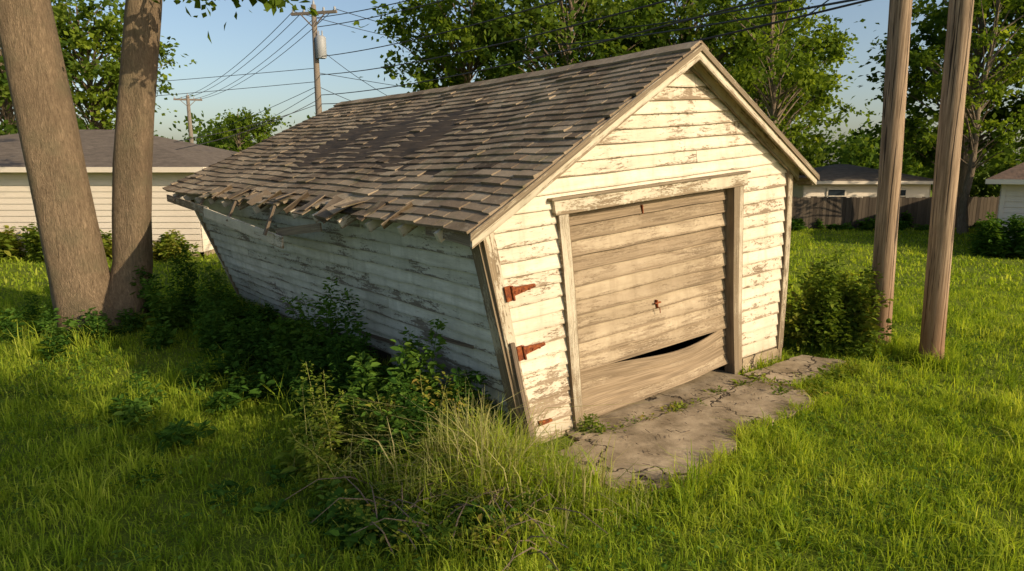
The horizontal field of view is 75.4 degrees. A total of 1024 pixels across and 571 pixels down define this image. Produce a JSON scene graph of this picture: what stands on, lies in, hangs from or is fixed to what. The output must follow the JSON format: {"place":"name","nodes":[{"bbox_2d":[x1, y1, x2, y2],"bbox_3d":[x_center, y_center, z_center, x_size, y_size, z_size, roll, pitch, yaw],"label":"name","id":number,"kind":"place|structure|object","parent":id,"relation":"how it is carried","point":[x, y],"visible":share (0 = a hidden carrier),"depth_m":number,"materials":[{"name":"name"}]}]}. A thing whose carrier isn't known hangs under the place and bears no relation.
{"place":"outdoors","nodes":[
{"label":"outdoors","id":0,"kind":"place"},
{"bbox_2d":[0,172,1023,570],"bbox_3d":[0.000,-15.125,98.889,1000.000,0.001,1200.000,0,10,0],"label":"ground","id":1,"kind":"structure","parent":0,"point":[124,534],"depth_m":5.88,"materials":[{"name":"green plant"}]},
{"bbox_2d":[0,1,120,135],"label":"deciduous tree","id":2,"kind":"object","parent":1,"relation":"on","point":[8,125],"visible":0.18,"depth_m":30.20,"materials":[{"name":"green plant"}]},
{"bbox_2d":[0,0,195,129],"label":"deciduous tree","id":3,"kind":"object","parent":1,"relation":"on","point":[94,104],"visible":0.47,"depth_m":32.77,"materials":[{"name":"green plant"}]},
{"bbox_2d":[0,222,200,261],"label":"garden shrub","id":4,"kind":"object","parent":1,"relation":"on","point":[10,244],"visible":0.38,"depth_m":19.60,"materials":[{"name":"green plant"}]},
{"bbox_2d":[0,130,237,256],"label":"neighbour garage","id":5,"kind":"structure","parent":1,"relation":"on","point":[170,164],"depth_m":20.34,"materials":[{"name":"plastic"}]},
{"bbox_2d":[0,0,318,332],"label":"twin trunk maple tree","id":6,"kind":"object","parent":1,"relation":"on","point":[81,275],"visible":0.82,"depth_m":11.03,"materials":[{"name":"brown plant"}]},
{"bbox_2d":[173,94,201,142],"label":"utility pole","id":7,"kind":"object","parent":1,"relation":"on","point":[188,105],"visible":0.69,"depth_m":58.16,"materials":[{"name":"brown"}]},
{"bbox_2d":[188,104,291,151],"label":"deciduous tree","id":8,"kind":"object","parent":1,"relation":"on","point":[256,133],"visible":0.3,"depth_m":49.95,"materials":[{"name":"green plant"}]},
{"bbox_2d":[0,244,508,480],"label":"weeds","id":9,"kind":"object","parent":1,"relation":"on","point":[239,336],"visible":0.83,"depth_m":7.96,"materials":[{"name":"green plant"}]},
{"bbox_2d":[291,0,336,113],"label":"utility pole","id":10,"kind":"object","parent":1,"relation":"on","point":[319,45],"visible":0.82,"depth_m":30.14,"materials":[{"name":"wood"},{"name":"grey metal"}]},
{"bbox_2d":[77,0,871,149],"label":"power lines","id":11,"kind":"object","parent":10,"relation":"attached to","point":[759,16],"visible":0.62,"depth_m":18.75,"materials":[{"name":"black metal"}]},
{"bbox_2d":[130,437,524,560],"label":"broad leaf weeds","id":12,"kind":"object","parent":1,"relation":"on","point":[351,540],"visible":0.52,"depth_m":5.18,"materials":[{"name":"green plant"}]},
{"bbox_2d":[138,291,559,514],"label":"weeds","id":13,"kind":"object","parent":1,"relation":"on","point":[278,412],"depth_m":7.59,"materials":[{"name":"green plant"}]},
{"bbox_2d":[273,360,490,510],"bbox_3d":[-1.091,1.339,6.004,2.188,1.026,1.571,0,10,0],"label":"bramble bush","id":14,"kind":"object","parent":1,"relation":"on","point":[319,451],"visible":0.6,"depth_m":6.08,"materials":[{"name":"green plant"}]},
{"bbox_2d":[353,0,563,92],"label":"deciduous tree","id":15,"kind":"object","parent":1,"relation":"on","point":[434,18],"visible":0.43,"depth_m":30.76,"materials":[{"name":"green plant"}]},
{"bbox_2d":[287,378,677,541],"bbox_3d":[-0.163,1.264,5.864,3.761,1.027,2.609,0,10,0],"label":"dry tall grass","id":16,"kind":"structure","parent":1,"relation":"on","point":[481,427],"depth_m":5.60,"materials":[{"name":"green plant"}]},
{"bbox_2d":[162,40,819,443],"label":"leaning garage","id":17,"kind":"structure","parent":1,"relation":"on","point":[598,236],"depth_m":7.63,"materials":[{"name":"beige paint"}]},
{"bbox_2d":[569,189,728,417],"bbox_3d":[1.687,0.122,7.759,3.171,2.496,0.105,-8,13,-39],"label":"garage door","id":18,"kind":"structure","parent":17,"relation":"in","point":[621,264],"depth_m":7.66,"materials":[{"name":"brown wood"}]},
{"bbox_2d":[330,399,658,537],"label":"green tall grass","id":19,"kind":"structure","parent":1,"relation":"on","point":[499,480],"depth_m":5.53,"materials":[{"name":"green plant"}]},
{"bbox_2d":[0,295,1023,570],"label":"grass tufts","id":20,"kind":"object","parent":1,"relation":"on","point":[690,473],"visible":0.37,"depth_m":6.25,"materials":[{"name":"green plant"}]},
{"bbox_2d":[0,283,1023,413],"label":"lawn grass","id":21,"kind":"structure","parent":1,"relation":"on","point":[903,298],"depth_m":9.53,"materials":[{"name":"green plant"}]},
{"bbox_2d":[0,327,1023,570],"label":"clover patch","id":22,"kind":"object","parent":1,"relation":"on","point":[777,543],"visible":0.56,"depth_m":5.83,"materials":[{"name":"green plant"}]},
{"bbox_2d":[285,375,810,570],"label":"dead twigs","id":23,"kind":"object","parent":1,"relation":"on","point":[463,506],"visible":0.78,"depth_m":5.16,"materials":[{"name":"brown wood"}]},
{"bbox_2d":[82,107,1023,185],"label":"distant trees","id":24,"kind":"object","parent":1,"relation":"on","point":[851,149],"visible":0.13,"depth_m":71.76,"materials":[{"name":"green plant"}]},
{"bbox_2d":[446,0,688,79],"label":"deciduous tree","id":25,"kind":"object","parent":1,"relation":"on","point":[506,32],"visible":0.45,"depth_m":28.60,"materials":[{"name":"green plant"}]},
{"bbox_2d":[329,356,861,563],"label":"weeds","id":26,"kind":"object","parent":1,"relation":"on","point":[837,373],"visible":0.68,"depth_m":5.12,"materials":[{"name":"green plant"}]},
{"bbox_2d":[510,0,714,68],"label":"deciduous tree","id":27,"kind":"object","parent":1,"relation":"on","point":[659,42],"visible":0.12,"depth_m":32.43,"materials":[{"name":"green plant"}]},
{"bbox_2d":[601,0,798,108],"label":"deciduous tree","id":28,"kind":"object","parent":1,"relation":"on","point":[685,8],"visible":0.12,"depth_m":31.40,"materials":[{"name":"green plant"}]},
{"bbox_2d":[556,355,845,492],"bbox_3d":[2.460,1.379,8.038,5.418,0.113,2.408,-8,13,-39],"label":"concrete driveway apron","id":29,"kind":"object","parent":1,"relation":"on","point":[704,426],"visible":0.52,"depth_m":7.24,"materials":[{"name":"grey concrete"}]},
{"bbox_2d":[694,2,807,144],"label":"deciduous tree","id":30,"kind":"object","parent":1,"relation":"on","point":[759,75],"depth_m":45.98,"materials":[{"name":"green plant"}]},
{"bbox_2d":[657,357,869,498],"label":"grass","id":31,"kind":"structure","parent":1,"relation":"on","point":[725,461],"depth_m":6.67,"materials":[{"name":"green plant"}]},
{"bbox_2d":[706,0,828,120],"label":"deciduous tree","id":32,"kind":"object","parent":1,"relation":"on","point":[795,5],"visible":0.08,"depth_m":37.09,"materials":[{"name":"green plant"}]},
{"bbox_2d":[692,0,851,153],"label":"deciduous tree","id":33,"kind":"object","parent":1,"relation":"on","point":[801,76],"visible":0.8,"depth_m":26.36,"materials":[{"name":"green plant"}]},
{"bbox_2d":[714,0,875,147],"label":"deciduous tree","id":34,"kind":"object","parent":1,"relation":"on","point":[839,37],"visible":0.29,"depth_m":42.16,"materials":[{"name":"green plant"}]},
{"bbox_2d":[783,247,903,361],"bbox_3d":[5.061,0.160,10.362,2.044,1.665,2.004,7,13,35],"label":"shrub","id":35,"kind":"object","parent":1,"relation":"on","point":[840,319],"visible":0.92,"depth_m":9.88,"materials":[{"name":"green plant"}]},
{"bbox_2d":[792,164,932,209],"bbox_3d":[17.500,-5.039,35.420,7.140,2.850,6.440,0,10,0],"label":"grey roof bungalow","id":36,"kind":"object","parent":1,"relation":"on","point":[841,180],"visible":0.36,"depth_m":32.67,"materials":[{"name":"plastic"}]},
{"bbox_2d":[826,188,907,197],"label":"windows","id":37,"kind":"structure","parent":36,"relation":"in","point":[831,192],"depth_m":32.62,"materials":[{"name":"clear glass"}]},
{"bbox_2d":[868,0,911,344],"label":"wooden pole","id":38,"kind":"object","parent":1,"relation":"on","point":[892,137],"visible":0.84,"depth_m":9.63,"materials":[{"name":"brown wood"}]},
{"bbox_2d":[791,210,989,230],"bbox_3d":[14.930,-2.731,29.016,17.844,1.070,1.818,0,10,0],"label":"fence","id":39,"kind":"object","parent":1,"relation":"on","point":[797,224],"visible":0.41,"depth_m":28.79,"materials":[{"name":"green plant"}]},
{"bbox_2d":[792,196,1000,228],"bbox_3d":[17.337,-3.248,29.476,13.475,1.450,0.176,0,10,0],"label":"wooden fence","id":40,"kind":"object","parent":1,"relation":"on","point":[837,210],"visible":0.36,"depth_m":29.37,"materials":[{"name":"brown wood"}]},
{"bbox_2d":[791,130,1023,196],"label":"shrub row","id":41,"kind":"object","parent":1,"relation":"on","point":[978,182],"depth_m":37.08,"materials":[{"name":"green plant"}]},
{"bbox_2d":[854,331,1004,371],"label":"grass tuft","id":42,"kind":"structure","parent":1,"relation":"on","point":[911,354],"depth_m":9.43,"materials":[{"name":"green plant"}]},
{"bbox_2d":[849,0,1023,196],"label":"deciduous tree","id":43,"kind":"object","parent":1,"relation":"on","point":[938,18],"visible":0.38,"depth_m":31.63,"materials":[{"name":"green plant"}]},
{"bbox_2d":[919,0,973,361],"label":"wooden pole","id":44,"kind":"object","parent":1,"relation":"on","point":[946,172],"visible":0.93,"depth_m":8.91,"materials":[{"name":"brown wood"}]},
{"bbox_2d":[905,0,1023,233],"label":"deciduous tree","id":45,"kind":"object","parent":1,"relation":"on","point":[997,83],"visible":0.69,"depth_m":26.04,"materials":[{"name":"green plant"}]},
{"bbox_2d":[967,212,1023,257],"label":"garden shrub","id":46,"kind":"object","parent":1,"relation":"on","point":[992,238],"visible":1,"depth_m":20.34,"materials":[{"name":"green plant"}]},
{"bbox_2d":[970,4,1023,115],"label":"deciduous tree","id":47,"kind":"object","parent":1,"relation":"on","point":[1002,106],"visible":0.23,"depth_m":30.55,"materials":[{"name":"green plant"}]},
{"bbox_2d":[997,179,1023,239],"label":"walls","id":48,"kind":"structure","parent":1,"relation":"on","point":[1011,200],"depth_m":21.90,"materials":[{"name":"plastic"}]},
{"bbox_2d":[985,179,1023,183],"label":"gutter and soffit","id":49,"kind":"object","parent":48,"relation":"on","point":[1004,181],"visible":0.74,"depth_m":21.57,"materials":[{"name":"plastic"}]},
{"bbox_2d":[987,162,1023,178],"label":"hip roof","id":50,"kind":"structure","parent":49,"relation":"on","point":[1016,172],"depth_m":21.72,"materials":[{"name":"brown"}]},
{"bbox_2d":[0,227,1023,295],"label":"lawn grass","id":51,"kind":"structure","parent":0,"point":[202,264],"depth_m":18.92,"materials":[{"name":"green plant"}]},
{"bbox_2d":[0,0,1023,165],"label":"sky","id":52,"kind":"structure","parent":0,"point":[229,46],"materials":[{"name":"blue"}]}
]}

